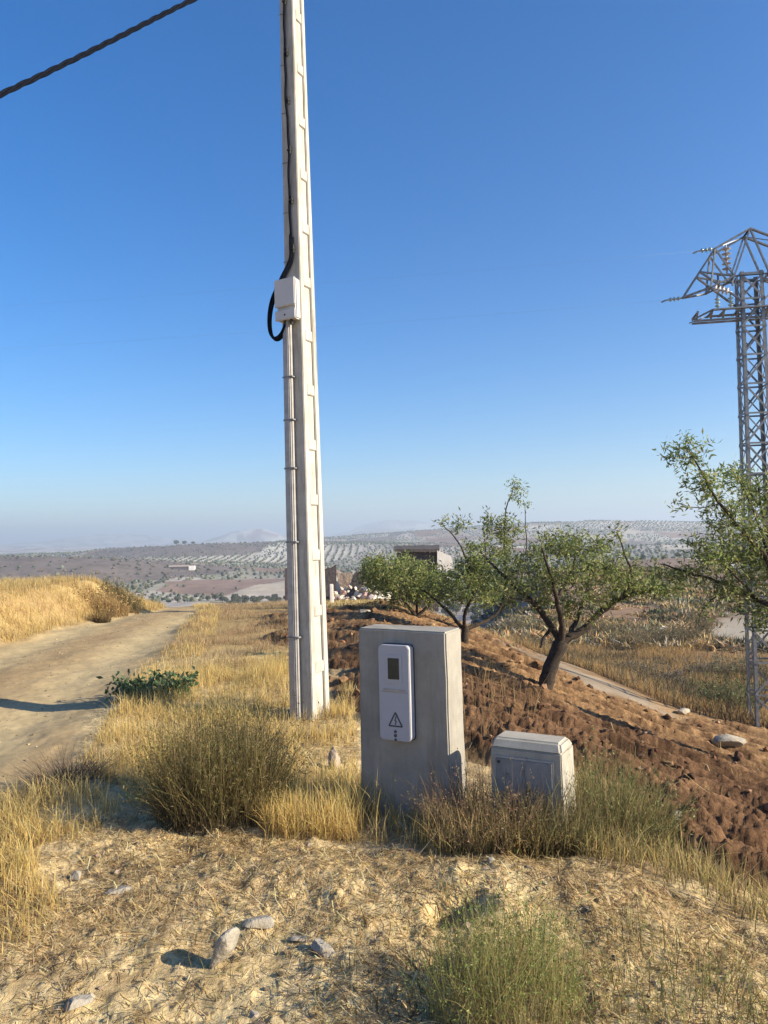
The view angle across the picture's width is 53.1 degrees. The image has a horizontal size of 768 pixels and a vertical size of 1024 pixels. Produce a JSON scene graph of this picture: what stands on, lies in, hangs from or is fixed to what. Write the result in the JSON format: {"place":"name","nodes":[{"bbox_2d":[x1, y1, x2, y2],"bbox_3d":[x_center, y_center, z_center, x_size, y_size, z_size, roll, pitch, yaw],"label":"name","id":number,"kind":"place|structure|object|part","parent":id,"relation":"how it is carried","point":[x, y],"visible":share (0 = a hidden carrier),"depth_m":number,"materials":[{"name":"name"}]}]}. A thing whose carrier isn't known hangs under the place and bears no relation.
{"place":"outdoors","nodes":[
{"label":"outdoors","id":0,"kind":"place"},
{"bbox_2d":[0,571,182,642],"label":"bank grass","id":1,"kind":"structure","parent":0,"point":[14,583],"depth_m":16.97,"materials":[{"name":"yellow plant"}]},
{"bbox_2d":[0,607,202,801],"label":"road","id":2,"kind":"structure","parent":0,"point":[20,726],"depth_m":9.72,"materials":[{"name":"beige soil"}]},
{"bbox_2d":[2,737,141,795],"bbox_3d":[-2.149,1.714,5.257,1.208,0.390,1.203,-1,-2,0],"label":"dead brush","id":3,"kind":"object","parent":2,"relation":"on","point":[98,774],"visible":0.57,"depth_m":5.24,"materials":[{"name":"beige plant"}]},
{"bbox_2d":[80,603,118,622],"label":"bank shrub","id":4,"kind":"object","parent":2,"relation":"on","point":[102,617],"visible":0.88,"depth_m":17.52,"materials":[{"name":"yellow plant"}]},
{"bbox_2d":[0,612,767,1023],"bbox_3d":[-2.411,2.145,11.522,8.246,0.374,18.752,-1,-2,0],"label":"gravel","id":5,"kind":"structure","parent":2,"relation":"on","point":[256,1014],"depth_m":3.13,"materials":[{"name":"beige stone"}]},
{"bbox_2d":[0,648,572,957],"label":"golden grass","id":6,"kind":"structure","parent":0,"point":[345,797],"depth_m":4.54,"materials":[{"name":"yellow plant"}]},
{"bbox_2d":[0,580,767,1023],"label":"ground","id":7,"kind":"structure","parent":0,"point":[120,984],"depth_m":3.28,"materials":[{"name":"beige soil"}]},
{"bbox_2d":[68,870,80,881],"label":"stone","id":8,"kind":"object","parent":7,"relation":"on","point":[75,875],"visible":1,"depth_m":3.66,"materials":[{"name":"grey stone"}]},
{"bbox_2d":[64,994,93,1011],"bbox_3d":[-1.076,1.726,2.705,0.100,0.039,0.054,0,-2,-36],"label":"stone","id":9,"kind":"object","parent":7,"relation":"on","point":[76,1001],"visible":1,"depth_m":2.69,"materials":[{"name":"grey stone"}]},
{"bbox_2d":[64,570,134,617],"bbox_3d":[-7.016,2.046,19.079,1.658,1.200,1.801,-1,-2,0],"label":"bank shrub","id":10,"kind":"object","parent":7,"relation":"on","point":[121,611],"visible":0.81,"depth_m":18.94,"materials":[{"name":"yellow plant"}]},
{"bbox_2d":[105,885,131,895],"bbox_3d":[-1.220,1.736,3.531,0.120,0.029,0.067,0,-2,-27],"label":"stone","id":11,"kind":"object","parent":7,"relation":"on","point":[120,889],"visible":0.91,"depth_m":3.51,"materials":[{"name":"grey stone"}]},
{"bbox_2d":[100,573,148,613],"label":"bank shrub","id":12,"kind":"object","parent":7,"relation":"on","point":[132,609],"visible":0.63,"depth_m":20.44,"materials":[{"name":"brown plant"}]},
{"bbox_2d":[96,666,198,703],"bbox_3d":[-2.440,1.831,8.059,1.087,0.524,1.006,-1,-2,0],"label":"leafy plant","id":13,"kind":"object","parent":7,"relation":"on","point":[126,687],"visible":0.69,"depth_m":7.90,"materials":[{"name":"green plant"}]},
{"bbox_2d":[44,658,349,836],"bbox_3d":[-1.032,1.357,4.679,1.833,0.927,2.052,-3,-2,34],"label":"broom bush","id":14,"kind":"object","parent":7,"relation":"on","point":[220,770],"visible":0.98,"depth_m":4.40,"materials":[{"name":"green plant"}]},
{"bbox_2d":[210,927,239,967],"bbox_3d":[-0.611,1.675,2.954,0.088,0.159,0.108,-2,-2,19],"label":"stone","id":15,"kind":"object","parent":7,"relation":"on","point":[226,943],"visible":0.99,"depth_m":2.92,"materials":[{"name":"grey stone"}]},
{"bbox_2d":[242,915,273,928],"bbox_3d":[-0.527,1.712,3.208,0.134,0.047,0.076,-1,-2,-14],"label":"stone","id":16,"kind":"object","parent":7,"relation":"on","point":[265,921],"visible":0.99,"depth_m":3.18,"materials":[{"name":"grey stone"}]},
{"bbox_2d":[289,935,305,941],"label":"stone","id":17,"kind":"object","parent":7,"relation":"on","point":[296,938],"visible":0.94,"depth_m":3.09,"materials":[{"name":"grey stone"}]},
{"bbox_2d":[267,0,329,720],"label":"concrete pole","id":18,"kind":"object","parent":7,"relation":"on","point":[292,299],"visible":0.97,"depth_m":7.15,"materials":[{"name":"concrete"}]},
{"bbox_2d":[0,0,196,98],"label":"overhead cable","id":19,"kind":"object","parent":18,"relation":"attached to","point":[68,61],"visible":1,"depth_m":5.50,"materials":[{"name":"black rubber"}]},
{"bbox_2d":[119,598,515,689],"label":"verge grass","id":20,"kind":"structure","parent":7,"relation":"on","point":[210,609],"depth_m":13.51,"materials":[{"name":"yellow plant"}]},
{"bbox_2d":[311,938,334,957],"bbox_3d":[-0.238,1.699,2.990,0.095,0.053,0.055,-3,-3,40],"label":"stone","id":21,"kind":"object","parent":7,"relation":"on","point":[321,947],"visible":0.98,"depth_m":2.98,"materials":[{"name":"grey stone"}]},
{"bbox_2d":[329,584,333,602],"bbox_3d":[-1.714,2.769,25.137,0.120,0.820,0.120,-1,-2,0],"label":"post","id":22,"kind":"object","parent":7,"relation":"on","point":[331,592],"visible":0.6,"depth_m":25.08,"materials":[{"name":"white concrete"}]},
{"bbox_2d":[328,747,339,768],"bbox_3d":[-0.347,1.757,5.447,0.096,0.183,0.068,0,-3,-38],"label":"stone","id":23,"kind":"object","parent":7,"relation":"on","point":[333,753],"visible":0.77,"depth_m":5.42,"materials":[{"name":"beige stone"}]},
{"bbox_2d":[329,583,390,601],"bbox_3d":[-0.963,3.247,29.971,2.820,1.055,2.355,-1,-2,0],"label":"rubble","id":24,"kind":"object","parent":7,"relation":"on","point":[344,594],"visible":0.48,"depth_m":29.18,"materials":[{"name":"white stone"}]},
{"bbox_2d":[285,545,452,611],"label":"ruined house","id":25,"kind":"structure","parent":7,"relation":"on","point":[335,577],"depth_m":32.00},
{"bbox_2d":[359,624,465,825],"bbox_3d":[0.150,1.349,4.483,0.594,1.340,0.289,-3,-2,29],"label":"meter pedestal","id":26,"kind":"object","parent":7,"relation":"on","point":[411,709],"visible":0.77,"depth_m":4.38,"materials":[{"name":"concrete"}]},
{"bbox_2d":[370,736,603,856],"bbox_3d":[0.565,1.515,4.088,1.247,0.555,1.223,0,-2,-31],"label":"tangled shrub","id":27,"kind":"object","parent":7,"relation":"on","point":[466,805],"visible":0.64,"depth_m":3.94,"materials":[{"name":"brown plant"}]},
{"bbox_2d":[487,857,494,863],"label":"stone","id":28,"kind":"object","parent":7,"relation":"on","point":[491,859],"visible":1,"depth_m":3.55,"materials":[{"name":"grey stone"}]},
{"bbox_2d":[361,849,648,1023],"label":"feathery weed","id":29,"kind":"object","parent":7,"relation":"on","point":[481,960],"visible":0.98,"depth_m":2.60,"materials":[{"name":"green plant"}]},
{"bbox_2d":[490,614,537,630],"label":"slope shrub","id":30,"kind":"object","parent":7,"relation":"on","point":[516,623],"visible":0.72,"depth_m":40.23,"materials":[{"name":"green plant"}]},
{"bbox_2d":[491,730,575,836],"bbox_3d":[0.806,1.597,4.125,0.404,0.772,0.258,-3,-2,29],"label":"ground cabinet","id":31,"kind":"object","parent":7,"relation":"on","point":[547,754],"visible":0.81,"depth_m":4.04,"materials":[{"name":"concrete"}]},
{"bbox_3d":[0.736,1.509,4.028,0.311,0.406,0.018,-3,-2,29],"label":"door","id":32,"kind":"part","parent":31,"relation":"part of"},
{"bbox_2d":[470,758,631,858],"bbox_3d":[0.827,1.506,3.889,0.944,0.544,1.071,-1,-2,0],"label":"tangled shrub","id":33,"kind":"object","parent":7,"relation":"on","point":[545,851],"visible":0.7,"depth_m":3.79,"materials":[{"name":"brown plant"}]},
{"bbox_2d":[575,614,638,634],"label":"slope shrub","id":34,"kind":"object","parent":7,"relation":"on","point":[612,626],"visible":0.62,"depth_m":37.66,"materials":[{"name":"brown plant"}]},
{"bbox_2d":[604,656,653,674],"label":"slope shrub","id":35,"kind":"object","parent":7,"relation":"on","point":[631,668],"visible":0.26,"depth_m":24.58,"materials":[{"name":"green plant"}]},
{"bbox_2d":[506,617,767,728],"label":"slope weeds","id":36,"kind":"object","parent":7,"relation":"on","point":[593,660],"visible":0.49,"depth_m":23.12,"materials":[{"name":"yellow plant"}]},
{"bbox_2d":[602,618,687,647],"bbox_3d":[11.708,5.353,34.648,3.992,1.490,3.882,-1,-2,0],"label":"slope shrub","id":37,"kind":"object","parent":7,"relation":"on","point":[648,637],"visible":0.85,"depth_m":34.37,"materials":[{"name":"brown plant"}]},
{"bbox_2d":[528,894,767,1023],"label":"feathery weed","id":38,"kind":"object","parent":7,"relation":"on","point":[742,998],"visible":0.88,"depth_m":2.68,"materials":[{"name":"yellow plant"}]},
{"bbox_2d":[539,750,767,931],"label":"weeds","id":39,"kind":"object","parent":7,"relation":"on","point":[674,863],"visible":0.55,"depth_m":3.58,"materials":[{"name":"yellow plant"}]},
{"bbox_2d":[627,657,692,687],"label":"slope shrub","id":40,"kind":"object","parent":7,"relation":"on","point":[671,674],"visible":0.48,"depth_m":22.82,"materials":[{"name":"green plant"}]},
{"bbox_2d":[647,616,716,641],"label":"slope shrub","id":41,"kind":"object","parent":7,"relation":"on","point":[684,632],"visible":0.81,"depth_m":35.05,"materials":[{"name":"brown plant"}]},
{"bbox_2d":[678,708,689,714],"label":"stone","id":42,"kind":"object","parent":7,"relation":"on","point":[682,711],"visible":0.99,"depth_m":16.04,"materials":[{"name":"beige stone"}]},
{"bbox_2d":[664,598,733,634],"bbox_3d":[15.345,5.061,36.622,3.979,1.913,3.307,0,-2,-33],"label":"slope shrub","id":43,"kind":"object","parent":7,"relation":"on","point":[706,625],"visible":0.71,"depth_m":36.47,"materials":[{"name":"brown plant"}]},
{"bbox_2d":[677,653,743,676],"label":"slope shrub","id":44,"kind":"object","parent":7,"relation":"on","point":[698,667],"visible":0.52,"depth_m":25.18,"materials":[{"name":"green plant"}]},
{"bbox_2d":[661,661,766,711],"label":"slope shrub","id":45,"kind":"object","parent":7,"relation":"on","point":[717,693],"visible":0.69,"depth_m":18.26,"materials":[{"name":"green plant"}]},
{"bbox_2d":[661,227,767,727],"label":"lattice pylon","id":46,"kind":"object","parent":7,"relation":"on","point":[757,318],"visible":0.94,"depth_m":16.88,"materials":[{"name":"metal"}]},
{"bbox_2d":[704,643,767,680],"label":"slope shrub","id":47,"kind":"object","parent":7,"relation":"on","point":[740,663],"visible":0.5,"depth_m":24.07,"materials":[{"name":"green plant"}]},
{"bbox_2d":[0,519,767,627],"bbox_3d":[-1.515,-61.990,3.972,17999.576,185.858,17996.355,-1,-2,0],"label":"hills","id":48,"kind":"structure","parent":0,"point":[250,585],"depth_m":875.04,"materials":[{"name":"soil"}]},
{"bbox_2d":[0,541,274,583],"bbox_3d":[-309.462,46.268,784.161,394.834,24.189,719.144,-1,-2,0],"label":"hill scrub","id":49,"kind":"object","parent":48,"relation":"on","point":[112,559],"visible":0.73,"depth_m":577.63,"materials":[{"name":"green plant"}]},
{"bbox_2d":[173,596,180,602],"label":"olive tree","id":50,"kind":"object","parent":48,"relation":"on","point":[176,598],"visible":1,"depth_m":311.15,"materials":[{"name":"green plant"}]},
{"bbox_2d":[169,565,194,569],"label":"farm building","id":51,"kind":"structure","parent":48,"relation":"on","point":[184,567],"depth_m":552.81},
{"bbox_2d":[211,593,218,600],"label":"olive tree","id":52,"kind":"object","parent":48,"relation":"on","point":[214,596],"visible":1,"depth_m":299.91,"materials":[{"name":"green plant"}]},
{"bbox_2d":[0,520,763,603],"bbox_3d":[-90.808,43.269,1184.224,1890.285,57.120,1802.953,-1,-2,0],"label":"olive groves","id":53,"kind":"object","parent":48,"relation":"on","point":[186,597],"visible":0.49,"depth_m":846.58,"materials":[{"name":"green plant"}]},
{"bbox_2d":[451,605,460,614],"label":"olive tree","id":54,"kind":"object","parent":48,"relation":"on","point":[455,608],"visible":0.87,"depth_m":221.19,"materials":[{"name":"green plant"}]},
{"bbox_2d":[470,614,478,619],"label":"olive tree","id":55,"kind":"object","parent":48,"relation":"on","point":[475,616],"visible":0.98,"depth_m":191.91,"materials":[{"name":"green plant"}]},
{"bbox_2d":[470,606,480,612],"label":"olive tree","id":56,"kind":"object","parent":48,"relation":"on","point":[476,608],"visible":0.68,"depth_m":207.28,"materials":[{"name":"green plant"}]},
{"bbox_2d":[479,613,488,619],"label":"olive tree","id":57,"kind":"object","parent":48,"relation":"on","point":[483,617],"visible":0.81,"depth_m":149.15,"materials":[{"name":"green plant"}]},
{"bbox_2d":[484,607,496,615],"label":"olive tree","id":58,"kind":"object","parent":48,"relation":"on","point":[489,612],"visible":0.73,"depth_m":156.76,"materials":[{"name":"green plant"}]},
{"bbox_2d":[492,601,502,608],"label":"olive tree","id":59,"kind":"object","parent":48,"relation":"on","point":[496,606],"visible":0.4,"depth_m":148.88,"materials":[{"name":"green plant"}]},
{"bbox_2d":[524,564,537,574],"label":"olive tree","id":60,"kind":"object","parent":48,"relation":"on","point":[529,568],"visible":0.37,"depth_m":107.26,"materials":[{"name":"green plant"}]},
{"bbox_2d":[480,565,767,652],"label":"valley scrub","id":61,"kind":"object","parent":48,"relation":"on","point":[653,615],"visible":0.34,"depth_m":43.91,"materials":[{"name":"green plant"}]},
{"bbox_2d":[0,0,767,544],"label":"sky","id":62,"kind":"structure","parent":0,"point":[456,137],"materials":[{"name":"blue"}]},
{"bbox_2d":[263,600,767,899],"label":"field","id":63,"kind":"structure","parent":0,"point":[738,834],"depth_m":8.27,"materials":[{"name":"soil"}]},
{"bbox_2d":[0,599,767,894],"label":"field edge straw","id":64,"kind":"object","parent":63,"relation":"on","point":[492,697],"visible":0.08,"depth_m":8.10,"materials":[{"name":"plant"}]},
{"bbox_2d":[356,548,428,607],"bbox_3d":[0.276,2.000,20.227,1.913,2.155,1.672,-2,-2,27],"label":"almond tree","id":65,"kind":"object","parent":63,"relation":"on","point":[412,560],"visible":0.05,"depth_m":20.04,"materials":[{"name":"green plant"}]},
{"bbox_2d":[352,549,457,616],"bbox_3d":[0.511,1.851,18.010,2.539,2.019,1.989,-1,-2,0],"label":"almond tree","id":66,"kind":"object","parent":63,"relation":"on","point":[379,566],"visible":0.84,"depth_m":17.83,"materials":[{"name":"green plant"}]},
{"bbox_2d":[420,477,533,644],"bbox_3d":[1.751,1.114,15.146,2.232,3.726,1.880,1,-3,-45],"label":"almond tree","id":67,"kind":"object","parent":63,"relation":"on","point":[471,567],"visible":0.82,"depth_m":14.92,"materials":[{"name":"green plant"}]},
{"bbox_2d":[284,598,767,830],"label":"soil clods","id":68,"kind":"object","parent":63,"relation":"on","point":[738,755],"visible":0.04,"depth_m":10.15,"materials":[{"name":"brown soil"}]},
{"bbox_2d":[468,520,689,689],"bbox_3d":[3.167,1.619,12.357,3.624,2.982,2.032,-1,-2,0],"label":"almond tree","id":69,"kind":"object","parent":63,"relation":"on","point":[559,646],"visible":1,"depth_m":12.34,"materials":[{"name":"green plant"}]},
{"bbox_2d":[505,725,727,858],"bbox_3d":[1.258,1.593,4.255,1.399,0.924,1.386,-1,-2,0],"label":"tangled shrub","id":70,"kind":"object","parent":63,"relation":"on","point":[628,800],"visible":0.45,"depth_m":4.08,"materials":[{"name":"green plant"}]},
{"bbox_2d":[644,428,767,638],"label":"almond tree","id":71,"kind":"object","parent":63,"relation":"on","point":[761,563],"visible":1,"depth_m":9.45,"materials":[{"name":"green plant"}]},
{"bbox_2d":[712,734,746,746],"bbox_3d":[5.393,3.557,11.923,0.560,0.224,0.276,-1,-2,-12],"label":"stone","id":72,"kind":"object","parent":63,"relation":"on","point":[730,740],"visible":0.97,"depth_m":11.86,"materials":[{"name":"grey stone"}]},
{"bbox_2d":[512,646,672,717],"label":"path","id":73,"kind":"structure","parent":0,"point":[600,685],"depth_m":17.23,"materials":[{"name":"beige soil"}]},
{"bbox_2d":[709,613,767,639],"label":"track","id":74,"kind":"structure","parent":0,"point":[736,629],"depth_m":39.32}
]}

